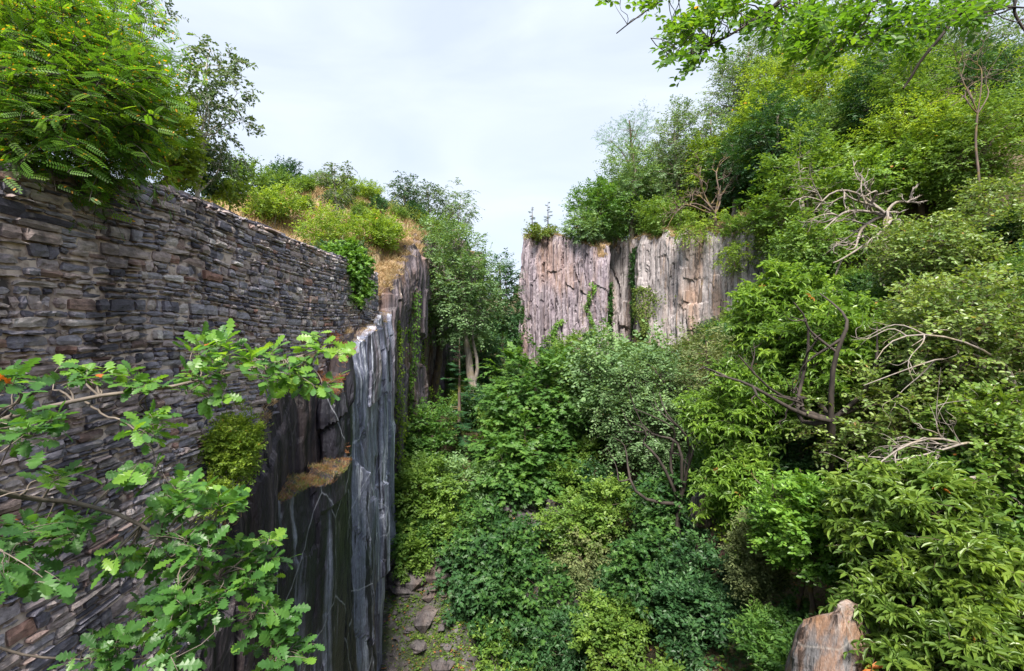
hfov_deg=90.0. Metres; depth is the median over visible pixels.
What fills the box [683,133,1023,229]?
forest floor plants
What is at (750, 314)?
chestnut tree
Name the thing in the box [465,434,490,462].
shrub
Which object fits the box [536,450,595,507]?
shrub
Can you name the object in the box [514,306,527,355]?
ivy
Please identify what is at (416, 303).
ivy
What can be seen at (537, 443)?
maple tree
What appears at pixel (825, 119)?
tree
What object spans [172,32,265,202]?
birch tree
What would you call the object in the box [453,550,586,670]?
shrub
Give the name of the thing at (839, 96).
tree
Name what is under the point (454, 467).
bush
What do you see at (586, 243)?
rim grass
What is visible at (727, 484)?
chestnut tree
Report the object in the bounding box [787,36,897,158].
tree
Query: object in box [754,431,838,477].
shrub
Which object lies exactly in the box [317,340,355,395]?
ledge moss
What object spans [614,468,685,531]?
shrub
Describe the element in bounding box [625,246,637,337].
ivy
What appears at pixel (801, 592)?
crooked tree stem
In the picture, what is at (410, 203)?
shrub
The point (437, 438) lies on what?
shrub
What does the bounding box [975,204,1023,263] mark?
shrub
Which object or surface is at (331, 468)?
ledge moss
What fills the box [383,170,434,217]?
tree
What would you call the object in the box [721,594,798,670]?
shrub
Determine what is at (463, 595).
shrub
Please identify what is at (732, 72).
tree
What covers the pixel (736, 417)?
chestnut tree
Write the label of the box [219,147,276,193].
shrub
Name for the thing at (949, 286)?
shrub
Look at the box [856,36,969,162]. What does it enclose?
tree
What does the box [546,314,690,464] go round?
tree
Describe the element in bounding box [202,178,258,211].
bush
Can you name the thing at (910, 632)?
chestnut tree
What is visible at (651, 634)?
shrub
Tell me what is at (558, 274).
rock cliff
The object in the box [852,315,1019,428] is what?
dead tree
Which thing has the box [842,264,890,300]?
shrub
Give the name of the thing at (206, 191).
bush
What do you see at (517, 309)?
tree
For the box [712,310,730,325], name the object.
ivy
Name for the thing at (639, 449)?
tree
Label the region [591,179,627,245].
tree
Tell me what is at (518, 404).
maple tree
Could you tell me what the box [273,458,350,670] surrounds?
cliff ledge block
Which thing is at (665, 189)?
tree
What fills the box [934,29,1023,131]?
tree
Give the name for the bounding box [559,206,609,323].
shrub
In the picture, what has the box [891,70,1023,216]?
tree
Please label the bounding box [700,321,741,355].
shrub
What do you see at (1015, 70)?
tree
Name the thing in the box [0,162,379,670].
retaining wall
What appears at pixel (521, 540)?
shrub
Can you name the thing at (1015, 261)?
shrub
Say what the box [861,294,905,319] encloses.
shrub
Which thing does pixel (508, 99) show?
sky
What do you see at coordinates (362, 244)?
shrub
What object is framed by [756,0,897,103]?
tree
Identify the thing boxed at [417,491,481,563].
shrub
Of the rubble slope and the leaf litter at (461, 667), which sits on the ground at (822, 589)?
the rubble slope
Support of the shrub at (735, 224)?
on the ground at (822, 589)
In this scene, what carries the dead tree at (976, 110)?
on the ground at (822, 589)
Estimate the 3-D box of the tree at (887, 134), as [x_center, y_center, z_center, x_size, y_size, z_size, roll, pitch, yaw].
[26.314,-10.488,33.026,8.432,10.684,9.346,0,0,-29]
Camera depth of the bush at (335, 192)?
26.88 m
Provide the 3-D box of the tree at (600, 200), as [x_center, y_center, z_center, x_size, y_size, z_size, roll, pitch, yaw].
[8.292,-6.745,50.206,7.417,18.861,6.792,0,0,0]
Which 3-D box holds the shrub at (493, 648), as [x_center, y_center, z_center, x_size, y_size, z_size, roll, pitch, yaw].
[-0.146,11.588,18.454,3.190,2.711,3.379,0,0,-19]
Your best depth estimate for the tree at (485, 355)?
39.11 m
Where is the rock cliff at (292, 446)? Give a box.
[164,328,355,670]
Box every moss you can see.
[278,457,348,501]
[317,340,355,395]
[381,519,610,670]
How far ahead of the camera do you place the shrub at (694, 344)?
38.68 m
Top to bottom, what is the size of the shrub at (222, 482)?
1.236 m
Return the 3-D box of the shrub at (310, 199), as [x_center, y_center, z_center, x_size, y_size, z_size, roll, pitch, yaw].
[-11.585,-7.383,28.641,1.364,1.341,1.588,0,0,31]
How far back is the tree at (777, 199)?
34.69 m
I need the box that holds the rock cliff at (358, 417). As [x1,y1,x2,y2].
[316,312,397,670]
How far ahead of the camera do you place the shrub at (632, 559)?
16.64 m
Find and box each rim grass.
[375,224,438,310]
[522,232,610,256]
[603,221,796,248]
[703,190,821,229]
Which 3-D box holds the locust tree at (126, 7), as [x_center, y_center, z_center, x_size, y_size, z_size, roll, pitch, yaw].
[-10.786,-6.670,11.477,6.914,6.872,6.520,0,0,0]
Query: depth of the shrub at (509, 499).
23.04 m
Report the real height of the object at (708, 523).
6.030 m
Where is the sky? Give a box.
[21,0,1023,298]
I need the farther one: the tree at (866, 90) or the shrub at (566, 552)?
the tree at (866, 90)
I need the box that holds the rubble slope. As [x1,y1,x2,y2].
[380,494,624,670]
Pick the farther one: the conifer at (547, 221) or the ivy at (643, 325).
the conifer at (547, 221)
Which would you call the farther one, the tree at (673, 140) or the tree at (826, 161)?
the tree at (673, 140)
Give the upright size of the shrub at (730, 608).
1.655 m
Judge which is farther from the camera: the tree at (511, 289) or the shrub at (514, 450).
the tree at (511, 289)
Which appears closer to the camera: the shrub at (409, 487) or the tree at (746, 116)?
the shrub at (409, 487)
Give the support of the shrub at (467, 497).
on the ground at (822, 589)
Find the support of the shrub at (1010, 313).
on the ground at (822, 589)
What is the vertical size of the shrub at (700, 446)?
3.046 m
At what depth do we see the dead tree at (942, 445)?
11.17 m
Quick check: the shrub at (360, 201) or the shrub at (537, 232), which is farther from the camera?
the shrub at (537, 232)
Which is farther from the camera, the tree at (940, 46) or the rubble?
the tree at (940, 46)
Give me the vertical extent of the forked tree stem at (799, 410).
8.057 m
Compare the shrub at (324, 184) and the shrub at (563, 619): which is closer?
the shrub at (563, 619)
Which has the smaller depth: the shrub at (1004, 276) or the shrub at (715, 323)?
the shrub at (1004, 276)
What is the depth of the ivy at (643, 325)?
45.75 m
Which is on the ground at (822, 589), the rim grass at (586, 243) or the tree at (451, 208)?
the tree at (451, 208)
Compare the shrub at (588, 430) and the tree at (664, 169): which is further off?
the tree at (664, 169)
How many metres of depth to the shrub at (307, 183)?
31.24 m
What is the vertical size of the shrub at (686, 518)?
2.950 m
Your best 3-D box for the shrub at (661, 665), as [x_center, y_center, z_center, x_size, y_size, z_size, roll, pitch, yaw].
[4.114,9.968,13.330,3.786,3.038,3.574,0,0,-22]
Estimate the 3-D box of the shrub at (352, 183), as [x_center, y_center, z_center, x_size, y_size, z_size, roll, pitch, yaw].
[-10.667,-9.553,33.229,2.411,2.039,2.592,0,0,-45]
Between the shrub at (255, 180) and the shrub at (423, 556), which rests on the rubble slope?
the shrub at (423, 556)
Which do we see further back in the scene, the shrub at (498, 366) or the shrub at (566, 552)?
the shrub at (498, 366)
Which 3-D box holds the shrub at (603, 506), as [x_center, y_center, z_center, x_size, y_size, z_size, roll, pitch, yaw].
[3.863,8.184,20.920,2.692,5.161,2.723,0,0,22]
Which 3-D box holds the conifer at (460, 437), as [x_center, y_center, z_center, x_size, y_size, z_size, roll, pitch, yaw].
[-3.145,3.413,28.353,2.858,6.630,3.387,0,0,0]
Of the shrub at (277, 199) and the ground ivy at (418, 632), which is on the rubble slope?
the ground ivy at (418, 632)
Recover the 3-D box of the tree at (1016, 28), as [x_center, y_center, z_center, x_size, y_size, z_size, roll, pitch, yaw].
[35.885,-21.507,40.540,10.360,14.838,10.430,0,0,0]
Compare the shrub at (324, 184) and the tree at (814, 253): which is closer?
the tree at (814, 253)
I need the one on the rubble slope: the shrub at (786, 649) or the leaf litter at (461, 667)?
the leaf litter at (461, 667)
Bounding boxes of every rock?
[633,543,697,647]
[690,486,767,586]
[785,599,890,670]
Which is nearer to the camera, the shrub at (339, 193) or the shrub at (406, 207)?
the shrub at (339, 193)
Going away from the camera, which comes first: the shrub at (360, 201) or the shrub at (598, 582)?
the shrub at (598, 582)
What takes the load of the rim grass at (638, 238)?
on the cliff right back at (663, 266)
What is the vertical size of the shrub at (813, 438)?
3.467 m
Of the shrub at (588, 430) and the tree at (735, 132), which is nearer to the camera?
the shrub at (588, 430)
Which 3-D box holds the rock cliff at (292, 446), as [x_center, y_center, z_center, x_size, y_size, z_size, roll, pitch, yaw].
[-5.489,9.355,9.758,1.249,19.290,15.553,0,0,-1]
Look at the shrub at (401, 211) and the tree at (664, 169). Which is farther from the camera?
the tree at (664, 169)
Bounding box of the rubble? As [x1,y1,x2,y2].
[381,499,595,670]
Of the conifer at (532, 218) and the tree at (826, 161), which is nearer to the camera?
the tree at (826, 161)
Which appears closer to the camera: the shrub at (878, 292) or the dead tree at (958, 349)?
the dead tree at (958, 349)
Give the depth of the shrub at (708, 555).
16.02 m
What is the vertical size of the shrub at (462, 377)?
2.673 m
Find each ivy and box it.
[320,233,377,308]
[383,504,607,670]
[394,320,410,464]
[404,284,1018,670]
[406,290,422,430]
[420,303,434,400]
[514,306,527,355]
[543,319,567,344]
[581,282,596,354]
[607,282,614,350]
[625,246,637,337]
[631,286,676,344]
[643,557,663,646]
[701,509,746,585]
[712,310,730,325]
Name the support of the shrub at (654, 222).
on the cliff right back at (663, 266)
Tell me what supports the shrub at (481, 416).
on the ground at (822, 589)
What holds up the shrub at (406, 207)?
on the ground at (822, 589)
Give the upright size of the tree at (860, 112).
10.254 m
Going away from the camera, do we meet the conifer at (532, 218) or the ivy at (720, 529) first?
the ivy at (720, 529)
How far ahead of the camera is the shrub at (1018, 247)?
18.44 m
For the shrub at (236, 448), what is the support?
on the retaining wall
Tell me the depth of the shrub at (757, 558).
15.47 m
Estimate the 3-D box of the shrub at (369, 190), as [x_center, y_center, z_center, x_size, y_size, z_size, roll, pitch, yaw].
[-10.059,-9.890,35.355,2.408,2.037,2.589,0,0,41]
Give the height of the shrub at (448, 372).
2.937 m
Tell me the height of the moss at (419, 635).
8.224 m
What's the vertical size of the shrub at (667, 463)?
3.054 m
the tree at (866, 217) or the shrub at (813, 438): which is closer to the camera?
the shrub at (813, 438)
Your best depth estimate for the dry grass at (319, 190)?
27.21 m
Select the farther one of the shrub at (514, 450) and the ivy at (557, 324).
the ivy at (557, 324)
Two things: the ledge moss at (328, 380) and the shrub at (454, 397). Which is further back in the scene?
the shrub at (454, 397)
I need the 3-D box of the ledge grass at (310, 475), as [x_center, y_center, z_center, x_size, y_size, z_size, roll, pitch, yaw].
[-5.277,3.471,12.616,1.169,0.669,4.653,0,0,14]
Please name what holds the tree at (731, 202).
on the ground at (822, 589)
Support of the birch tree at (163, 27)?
on the ground at (822, 589)
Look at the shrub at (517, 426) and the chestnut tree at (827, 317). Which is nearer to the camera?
the chestnut tree at (827, 317)
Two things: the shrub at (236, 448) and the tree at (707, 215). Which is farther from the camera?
the tree at (707, 215)
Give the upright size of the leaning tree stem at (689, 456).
6.868 m
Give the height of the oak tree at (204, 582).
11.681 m
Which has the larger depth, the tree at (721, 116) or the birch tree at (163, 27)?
the tree at (721, 116)
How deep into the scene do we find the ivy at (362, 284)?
17.30 m
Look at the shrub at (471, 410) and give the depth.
31.36 m
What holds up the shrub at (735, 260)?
on the cliff right back at (663, 266)
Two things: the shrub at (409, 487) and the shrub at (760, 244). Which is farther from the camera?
the shrub at (760, 244)
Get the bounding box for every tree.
[0,0,199,241]
[0,0,212,157]
[0,318,355,670]
[93,0,189,96]
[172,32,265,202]
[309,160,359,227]
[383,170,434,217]
[408,181,450,224]
[408,214,513,427]
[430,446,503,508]
[435,177,484,366]
[445,321,513,386]
[453,402,594,515]
[464,332,601,449]
[480,248,529,375]
[506,291,519,340]
[534,320,604,396]
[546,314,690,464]
[559,169,636,243]
[574,346,714,480]
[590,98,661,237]
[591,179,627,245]
[595,0,1023,88]
[596,138,672,251]
[603,202,621,245]
[639,94,721,224]
[639,170,677,225]
[643,147,676,217]
[650,316,755,429]
[654,139,708,223]
[660,151,740,236]
[663,354,806,468]
[676,129,753,217]
[677,99,755,223]
[686,442,783,530]
[688,145,751,216]
[692,30,805,209]
[692,203,708,225]
[700,130,761,215]
[710,62,824,204]
[717,91,760,198]
[717,253,870,364]
[725,79,830,195]
[731,33,849,192]
[737,112,874,278]
[745,275,924,425]
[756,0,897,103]
[759,205,867,278]
[779,131,863,203]
[784,356,1014,472]
[786,158,925,297]
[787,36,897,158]
[794,91,855,159]
[812,446,1023,607]
[818,548,1023,670]
[820,159,915,269]
[824,368,1023,521]
[826,39,952,150]
[829,63,852,162]
[829,83,1018,231]
[830,130,947,210]
[831,48,929,155]
[832,0,1005,97]
[832,68,875,150]
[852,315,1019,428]
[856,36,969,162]
[856,256,1023,415]
[859,199,1017,302]
[891,34,978,159]
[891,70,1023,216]
[902,372,1023,522]
[907,0,1023,140]
[911,97,1020,220]
[929,23,1023,213]
[929,170,1023,271]
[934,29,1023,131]
[963,39,1023,141]
[968,30,1021,139]
[998,35,1023,142]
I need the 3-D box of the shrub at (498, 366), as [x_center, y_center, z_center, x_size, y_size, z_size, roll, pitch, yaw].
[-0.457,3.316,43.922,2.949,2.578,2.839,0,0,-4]
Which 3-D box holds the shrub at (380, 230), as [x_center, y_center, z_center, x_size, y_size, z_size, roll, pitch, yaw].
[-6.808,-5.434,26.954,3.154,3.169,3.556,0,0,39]
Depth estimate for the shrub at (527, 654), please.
17.90 m
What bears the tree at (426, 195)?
on the ground at (822, 589)
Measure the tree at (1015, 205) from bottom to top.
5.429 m
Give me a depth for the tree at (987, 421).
11.13 m
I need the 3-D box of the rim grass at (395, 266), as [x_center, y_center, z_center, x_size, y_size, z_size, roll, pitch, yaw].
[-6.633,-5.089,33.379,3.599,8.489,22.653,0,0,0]
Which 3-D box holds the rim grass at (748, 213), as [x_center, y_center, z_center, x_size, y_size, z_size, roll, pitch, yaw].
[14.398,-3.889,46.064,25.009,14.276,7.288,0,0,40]
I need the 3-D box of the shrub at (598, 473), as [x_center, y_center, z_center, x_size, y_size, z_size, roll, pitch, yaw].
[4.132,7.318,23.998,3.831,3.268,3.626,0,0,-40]
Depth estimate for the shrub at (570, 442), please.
26.48 m
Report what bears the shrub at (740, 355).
on the ground at (822, 589)
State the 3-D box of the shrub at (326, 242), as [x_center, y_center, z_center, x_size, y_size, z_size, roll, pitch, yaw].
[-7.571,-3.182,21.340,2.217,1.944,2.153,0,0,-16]
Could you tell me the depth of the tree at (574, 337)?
35.43 m
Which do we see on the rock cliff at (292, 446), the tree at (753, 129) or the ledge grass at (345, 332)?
the ledge grass at (345, 332)
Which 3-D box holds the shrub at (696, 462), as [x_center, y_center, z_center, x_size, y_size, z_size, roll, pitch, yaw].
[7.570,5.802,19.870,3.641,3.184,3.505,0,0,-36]
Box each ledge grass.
[171,326,355,645]
[278,457,350,503]
[334,311,391,357]
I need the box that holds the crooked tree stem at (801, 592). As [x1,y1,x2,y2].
[751,469,806,615]
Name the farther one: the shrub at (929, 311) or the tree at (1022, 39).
the tree at (1022, 39)
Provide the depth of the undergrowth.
14.69 m
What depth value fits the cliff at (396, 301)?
27.80 m
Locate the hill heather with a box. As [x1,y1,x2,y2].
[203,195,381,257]
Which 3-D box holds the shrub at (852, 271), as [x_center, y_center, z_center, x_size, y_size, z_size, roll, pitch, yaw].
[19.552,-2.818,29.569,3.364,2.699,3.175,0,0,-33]
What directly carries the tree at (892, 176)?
on the ground at (822, 589)
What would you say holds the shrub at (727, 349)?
on the ground at (822, 589)
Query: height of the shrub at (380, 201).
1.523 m
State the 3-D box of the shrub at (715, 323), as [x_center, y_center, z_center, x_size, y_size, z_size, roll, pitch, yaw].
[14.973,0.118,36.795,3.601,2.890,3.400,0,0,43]
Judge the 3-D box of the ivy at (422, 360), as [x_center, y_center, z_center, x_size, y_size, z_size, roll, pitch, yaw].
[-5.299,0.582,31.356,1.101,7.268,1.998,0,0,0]
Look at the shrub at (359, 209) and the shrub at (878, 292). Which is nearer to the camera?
the shrub at (878, 292)
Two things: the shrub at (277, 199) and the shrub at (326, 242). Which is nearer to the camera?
the shrub at (326, 242)
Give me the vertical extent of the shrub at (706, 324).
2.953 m
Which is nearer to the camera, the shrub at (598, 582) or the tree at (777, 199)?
the shrub at (598, 582)
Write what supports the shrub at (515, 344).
on the ground at (822, 589)
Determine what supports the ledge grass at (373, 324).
on the rock cliff at (358, 417)
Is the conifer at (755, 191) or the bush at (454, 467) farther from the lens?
the conifer at (755, 191)
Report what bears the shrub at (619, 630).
on the ground at (822, 589)
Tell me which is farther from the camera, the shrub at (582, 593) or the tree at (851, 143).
the tree at (851, 143)
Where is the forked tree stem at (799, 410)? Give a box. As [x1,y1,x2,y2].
[697,293,892,481]
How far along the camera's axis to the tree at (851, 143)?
44.17 m
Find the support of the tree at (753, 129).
on the ground at (822, 589)
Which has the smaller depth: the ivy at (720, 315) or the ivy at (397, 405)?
the ivy at (397, 405)
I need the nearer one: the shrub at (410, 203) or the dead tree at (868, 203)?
the dead tree at (868, 203)
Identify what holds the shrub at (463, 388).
on the ground at (822, 589)
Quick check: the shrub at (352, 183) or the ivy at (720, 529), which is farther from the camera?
the shrub at (352, 183)
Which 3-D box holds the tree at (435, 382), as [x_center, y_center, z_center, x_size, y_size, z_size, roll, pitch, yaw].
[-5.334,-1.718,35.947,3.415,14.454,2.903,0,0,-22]
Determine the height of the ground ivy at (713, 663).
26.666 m
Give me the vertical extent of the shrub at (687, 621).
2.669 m
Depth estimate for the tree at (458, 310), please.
32.36 m
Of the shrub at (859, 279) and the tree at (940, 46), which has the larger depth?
the tree at (940, 46)
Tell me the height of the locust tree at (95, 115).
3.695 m
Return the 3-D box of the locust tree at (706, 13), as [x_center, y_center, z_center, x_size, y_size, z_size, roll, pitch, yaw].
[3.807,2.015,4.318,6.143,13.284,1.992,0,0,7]
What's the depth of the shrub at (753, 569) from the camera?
13.73 m
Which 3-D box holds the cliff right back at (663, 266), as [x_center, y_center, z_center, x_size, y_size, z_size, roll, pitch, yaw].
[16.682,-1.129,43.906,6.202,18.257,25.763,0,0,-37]
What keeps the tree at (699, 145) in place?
on the ground at (822, 589)
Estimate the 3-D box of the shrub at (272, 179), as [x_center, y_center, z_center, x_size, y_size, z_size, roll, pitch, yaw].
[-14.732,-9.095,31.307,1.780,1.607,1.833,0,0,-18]
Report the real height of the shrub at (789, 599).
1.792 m
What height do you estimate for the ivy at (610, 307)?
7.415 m
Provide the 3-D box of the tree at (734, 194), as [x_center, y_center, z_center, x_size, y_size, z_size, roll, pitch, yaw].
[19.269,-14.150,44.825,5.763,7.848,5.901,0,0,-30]
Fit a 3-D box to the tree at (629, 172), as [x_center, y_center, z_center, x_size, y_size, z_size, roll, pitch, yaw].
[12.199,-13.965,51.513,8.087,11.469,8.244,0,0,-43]
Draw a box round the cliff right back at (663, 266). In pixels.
[603,213,881,352]
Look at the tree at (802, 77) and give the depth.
45.80 m
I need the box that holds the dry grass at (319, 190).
[200,185,418,271]
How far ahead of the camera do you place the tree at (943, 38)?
41.73 m
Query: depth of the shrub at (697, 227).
41.26 m
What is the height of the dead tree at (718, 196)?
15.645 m
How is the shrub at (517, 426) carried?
on the ground at (822, 589)
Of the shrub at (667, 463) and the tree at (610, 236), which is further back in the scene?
the tree at (610, 236)
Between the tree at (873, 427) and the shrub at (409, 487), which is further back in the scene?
the shrub at (409, 487)
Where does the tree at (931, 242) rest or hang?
on the ground at (822, 589)
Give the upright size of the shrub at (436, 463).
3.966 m
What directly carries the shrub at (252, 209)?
on the ground at (822, 589)
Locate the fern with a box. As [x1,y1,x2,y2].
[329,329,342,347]
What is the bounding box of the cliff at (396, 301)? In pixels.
[376,228,485,485]
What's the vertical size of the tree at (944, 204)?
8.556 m
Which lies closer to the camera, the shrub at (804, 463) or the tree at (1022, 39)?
the shrub at (804, 463)
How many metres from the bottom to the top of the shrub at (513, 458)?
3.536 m
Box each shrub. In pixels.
[195,471,252,528]
[197,392,271,486]
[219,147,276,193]
[238,198,279,217]
[244,174,309,226]
[256,174,285,192]
[258,164,292,187]
[269,155,303,183]
[280,183,301,197]
[284,174,319,195]
[284,194,365,246]
[292,192,315,211]
[308,169,333,187]
[308,235,346,248]
[323,186,351,205]
[326,171,366,195]
[343,237,377,266]
[346,201,372,220]
[347,197,375,208]
[347,197,412,256]
[356,175,386,200]
[366,194,388,213]
[384,196,423,222]
[388,204,407,221]
[390,516,448,568]
[390,528,435,587]
[391,458,454,535]
[394,450,472,533]
[402,200,427,223]
[403,385,468,474]
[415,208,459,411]
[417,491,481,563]
[424,532,528,627]
[430,499,554,612]
[442,390,478,429]
[444,359,465,384]
[444,373,480,400]
[445,381,487,405]
[450,473,477,496]
[450,485,508,535]
[451,383,506,431]
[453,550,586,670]
[463,606,544,670]
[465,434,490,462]
[473,405,505,435]
[474,454,536,515]
[483,448,556,503]
[491,362,517,378]
[495,336,518,349]
[496,413,538,459]
[498,432,544,462]
[499,614,581,670]
[520,219,563,245]
[525,603,611,670]
[526,485,613,563]
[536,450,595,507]
[539,424,588,458]
[548,521,616,619]
[550,532,583,562]
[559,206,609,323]
[562,432,607,464]
[562,575,597,610]
[563,455,631,520]
[565,587,661,670]
[572,414,617,456]
[573,472,637,561]
[585,557,634,617]
[593,564,660,648]
[595,416,657,468]
[595,523,680,654]
[610,644,696,670]
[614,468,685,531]
[621,457,707,558]
[624,189,702,238]
[641,562,737,670]
[652,445,700,486]
[652,521,746,598]
[664,499,719,549]
[665,447,708,503]
[666,207,730,303]
[680,333,704,357]
[680,347,706,366]
[690,316,721,337]
[690,433,707,457]
[695,334,738,367]
[698,319,731,344]
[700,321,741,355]
[706,582,768,641]
[709,240,761,278]
[714,203,767,242]
[717,501,799,609]
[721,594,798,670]
[722,536,792,586]
[725,345,756,366]
[737,468,859,617]
[739,215,794,280]
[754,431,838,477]
[755,605,825,670]
[766,585,824,630]
[789,406,870,474]
[825,262,875,292]
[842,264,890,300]
[849,276,903,309]
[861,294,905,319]
[888,297,995,350]
[898,276,984,315]
[899,427,1023,540]
[960,258,1023,307]
[969,291,1023,344]
[974,379,1023,413]
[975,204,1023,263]
[981,242,1023,295]
[988,491,1023,535]
[1007,234,1023,257]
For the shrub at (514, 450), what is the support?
on the ground at (822, 589)
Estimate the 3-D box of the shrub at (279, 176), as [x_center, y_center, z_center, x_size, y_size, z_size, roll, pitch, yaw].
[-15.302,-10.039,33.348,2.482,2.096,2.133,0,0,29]
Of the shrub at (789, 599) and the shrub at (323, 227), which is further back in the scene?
the shrub at (323, 227)
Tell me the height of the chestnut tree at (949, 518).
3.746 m
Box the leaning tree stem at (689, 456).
[605,385,700,563]
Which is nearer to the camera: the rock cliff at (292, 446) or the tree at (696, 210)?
the rock cliff at (292, 446)
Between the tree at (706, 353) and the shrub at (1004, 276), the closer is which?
the shrub at (1004, 276)
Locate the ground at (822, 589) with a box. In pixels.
[224,141,1023,670]
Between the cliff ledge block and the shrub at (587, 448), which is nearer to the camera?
the cliff ledge block
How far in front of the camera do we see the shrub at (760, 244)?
36.65 m
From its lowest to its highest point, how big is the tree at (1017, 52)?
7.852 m
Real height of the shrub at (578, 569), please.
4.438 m
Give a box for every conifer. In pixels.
[435,337,479,454]
[523,207,536,234]
[542,202,553,228]
[727,102,801,212]
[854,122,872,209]
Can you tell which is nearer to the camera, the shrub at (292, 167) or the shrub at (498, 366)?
the shrub at (292, 167)
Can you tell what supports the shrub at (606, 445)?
on the ground at (822, 589)
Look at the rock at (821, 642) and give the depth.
9.21 m
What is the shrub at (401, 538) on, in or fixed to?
on the ground at (822, 589)
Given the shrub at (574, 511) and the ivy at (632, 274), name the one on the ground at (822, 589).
the shrub at (574, 511)
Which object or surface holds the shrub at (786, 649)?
on the ground at (822, 589)
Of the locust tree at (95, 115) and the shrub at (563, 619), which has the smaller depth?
the locust tree at (95, 115)
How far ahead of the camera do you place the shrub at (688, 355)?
36.76 m
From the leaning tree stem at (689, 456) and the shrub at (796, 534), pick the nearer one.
the shrub at (796, 534)
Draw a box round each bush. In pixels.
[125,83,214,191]
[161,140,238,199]
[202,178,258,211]
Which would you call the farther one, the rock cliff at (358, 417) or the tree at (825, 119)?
the tree at (825, 119)
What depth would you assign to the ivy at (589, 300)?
46.90 m
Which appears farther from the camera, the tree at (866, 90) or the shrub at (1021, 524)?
the tree at (866, 90)
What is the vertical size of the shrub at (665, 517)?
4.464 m
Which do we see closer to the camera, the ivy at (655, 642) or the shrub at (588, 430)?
the ivy at (655, 642)
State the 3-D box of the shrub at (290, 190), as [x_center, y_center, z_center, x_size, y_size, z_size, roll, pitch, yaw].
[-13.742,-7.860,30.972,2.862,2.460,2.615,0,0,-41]
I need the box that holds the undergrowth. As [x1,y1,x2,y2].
[430,261,1022,670]
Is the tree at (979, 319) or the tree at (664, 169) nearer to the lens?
the tree at (979, 319)
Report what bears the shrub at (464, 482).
on the ground at (822, 589)
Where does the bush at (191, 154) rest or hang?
on the ground at (822, 589)
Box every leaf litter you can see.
[381,503,607,670]
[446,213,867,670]

